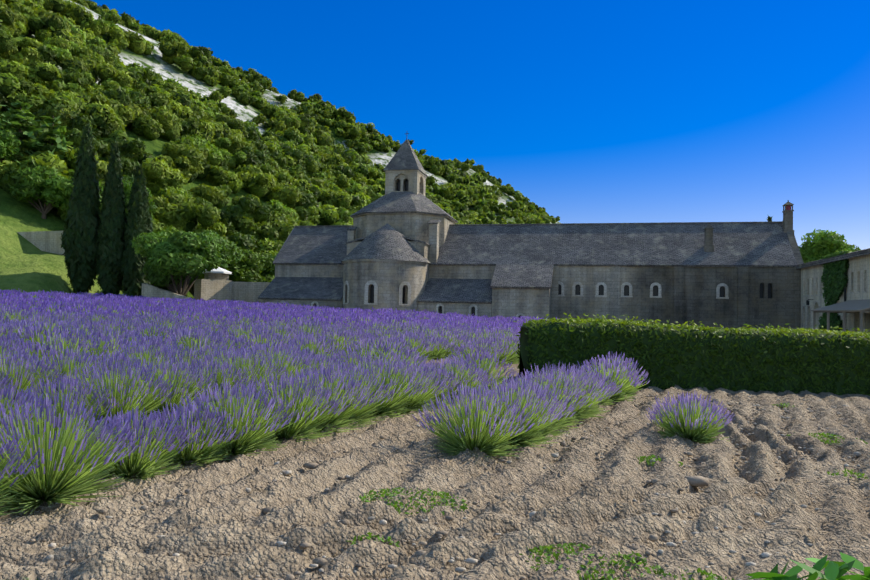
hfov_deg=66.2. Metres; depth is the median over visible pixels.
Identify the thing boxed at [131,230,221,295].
tree
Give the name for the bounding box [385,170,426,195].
abbey tower
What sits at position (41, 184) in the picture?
tree
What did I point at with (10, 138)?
tree
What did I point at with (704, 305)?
abbey walls
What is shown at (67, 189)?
tree
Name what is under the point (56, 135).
tree
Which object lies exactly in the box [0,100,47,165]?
tree
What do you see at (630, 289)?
abbey window frames
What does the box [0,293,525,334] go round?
lavender
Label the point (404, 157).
abbey tower roof
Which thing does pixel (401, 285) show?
abbey apse frames
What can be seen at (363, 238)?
abbey choir roof
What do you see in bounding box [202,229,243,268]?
tree
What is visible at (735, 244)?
abbey main roof
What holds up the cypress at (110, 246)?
on the ground at (201, 526)
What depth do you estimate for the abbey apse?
65.20 m
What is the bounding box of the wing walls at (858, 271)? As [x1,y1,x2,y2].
[801,254,869,332]
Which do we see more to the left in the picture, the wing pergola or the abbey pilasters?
the abbey pilasters
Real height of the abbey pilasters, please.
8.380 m
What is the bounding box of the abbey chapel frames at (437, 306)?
[280,300,476,315]
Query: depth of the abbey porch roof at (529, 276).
65.19 m
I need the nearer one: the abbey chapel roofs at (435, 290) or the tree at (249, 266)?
the abbey chapel roofs at (435, 290)
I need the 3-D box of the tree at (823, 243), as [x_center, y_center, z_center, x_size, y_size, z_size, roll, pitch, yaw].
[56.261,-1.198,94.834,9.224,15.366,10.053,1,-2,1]
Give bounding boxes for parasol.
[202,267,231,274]
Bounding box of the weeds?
[27,402,868,579]
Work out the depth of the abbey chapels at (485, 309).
65.94 m
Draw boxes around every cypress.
[59,124,100,293]
[94,140,126,294]
[120,163,153,296]
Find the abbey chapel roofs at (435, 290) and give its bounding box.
[258,277,491,302]
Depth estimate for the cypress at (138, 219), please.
70.42 m
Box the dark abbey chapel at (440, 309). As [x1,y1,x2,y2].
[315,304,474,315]
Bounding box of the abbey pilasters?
[551,264,800,328]
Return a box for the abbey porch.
[492,287,551,318]
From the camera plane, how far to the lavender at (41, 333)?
17.09 m
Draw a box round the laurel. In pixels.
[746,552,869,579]
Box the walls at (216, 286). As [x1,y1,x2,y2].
[17,231,269,303]
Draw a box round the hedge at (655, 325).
[515,313,869,395]
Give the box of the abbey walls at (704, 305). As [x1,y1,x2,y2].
[273,228,803,328]
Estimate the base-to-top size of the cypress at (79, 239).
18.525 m
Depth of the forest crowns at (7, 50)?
129.83 m
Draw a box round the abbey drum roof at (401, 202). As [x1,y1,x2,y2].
[350,192,457,222]
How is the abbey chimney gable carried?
attached to the abbey walls at (704, 305)
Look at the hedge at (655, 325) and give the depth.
15.67 m
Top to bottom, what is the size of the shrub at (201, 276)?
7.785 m
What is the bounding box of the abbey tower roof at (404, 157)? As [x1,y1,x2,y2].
[383,139,427,176]
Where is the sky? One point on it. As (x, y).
(593, 111)
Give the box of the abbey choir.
[347,241,428,285]
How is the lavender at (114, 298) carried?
on the ground at (201, 526)
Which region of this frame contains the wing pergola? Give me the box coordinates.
[811,299,869,332]
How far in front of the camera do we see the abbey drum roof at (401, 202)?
71.88 m
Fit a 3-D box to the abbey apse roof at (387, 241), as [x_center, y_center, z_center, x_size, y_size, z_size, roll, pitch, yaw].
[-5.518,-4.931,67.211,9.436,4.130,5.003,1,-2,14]
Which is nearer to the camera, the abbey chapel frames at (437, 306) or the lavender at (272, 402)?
the lavender at (272, 402)
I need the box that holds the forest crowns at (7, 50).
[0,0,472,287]
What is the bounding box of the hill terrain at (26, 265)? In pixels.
[0,0,559,298]
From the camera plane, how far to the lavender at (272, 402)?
7.89 m
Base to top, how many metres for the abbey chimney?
3.000 m
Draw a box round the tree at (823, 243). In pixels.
[798,229,860,262]
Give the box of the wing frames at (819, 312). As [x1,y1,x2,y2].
[802,291,866,331]
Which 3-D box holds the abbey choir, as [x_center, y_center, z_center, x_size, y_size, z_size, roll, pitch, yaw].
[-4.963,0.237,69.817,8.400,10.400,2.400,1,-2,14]
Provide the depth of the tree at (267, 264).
90.07 m
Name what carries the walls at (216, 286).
on the ground at (201, 526)
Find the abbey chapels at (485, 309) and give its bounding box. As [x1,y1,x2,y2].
[262,298,491,316]
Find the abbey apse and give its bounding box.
[342,259,426,311]
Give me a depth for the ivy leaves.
52.04 m
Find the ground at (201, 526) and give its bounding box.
[0,357,869,579]
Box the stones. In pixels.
[24,390,869,579]
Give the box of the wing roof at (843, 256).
[796,248,869,268]
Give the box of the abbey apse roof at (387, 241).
[341,223,429,262]
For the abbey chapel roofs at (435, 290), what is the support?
attached to the abbey walls at (704, 305)
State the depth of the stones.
5.76 m
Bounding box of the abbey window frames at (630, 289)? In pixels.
[558,281,728,298]
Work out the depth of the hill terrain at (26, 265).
84.99 m
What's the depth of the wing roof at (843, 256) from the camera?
51.29 m
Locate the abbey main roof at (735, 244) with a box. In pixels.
[273,221,797,266]
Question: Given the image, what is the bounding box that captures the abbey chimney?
[703,222,713,251]
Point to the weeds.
(711, 576)
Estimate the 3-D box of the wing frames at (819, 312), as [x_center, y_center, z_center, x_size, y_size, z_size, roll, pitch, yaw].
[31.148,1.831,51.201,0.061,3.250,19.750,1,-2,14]
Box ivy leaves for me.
[818,250,848,330]
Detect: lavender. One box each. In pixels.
[0,289,559,322]
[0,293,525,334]
[0,304,649,402]
[0,337,734,515]
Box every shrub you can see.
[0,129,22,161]
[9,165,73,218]
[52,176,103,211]
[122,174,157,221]
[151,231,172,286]
[176,269,229,296]
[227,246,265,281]
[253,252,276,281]
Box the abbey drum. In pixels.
[347,213,455,265]
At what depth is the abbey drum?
70.68 m
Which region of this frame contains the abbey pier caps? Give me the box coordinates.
[346,220,440,230]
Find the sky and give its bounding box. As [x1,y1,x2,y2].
[90,0,869,249]
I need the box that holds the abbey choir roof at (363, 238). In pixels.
[345,236,430,245]
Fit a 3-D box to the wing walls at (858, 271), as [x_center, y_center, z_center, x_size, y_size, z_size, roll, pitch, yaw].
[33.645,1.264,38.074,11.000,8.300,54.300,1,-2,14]
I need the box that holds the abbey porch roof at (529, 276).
[490,264,553,288]
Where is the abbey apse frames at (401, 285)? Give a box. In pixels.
[343,280,410,304]
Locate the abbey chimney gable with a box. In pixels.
[782,200,793,232]
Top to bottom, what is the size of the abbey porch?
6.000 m

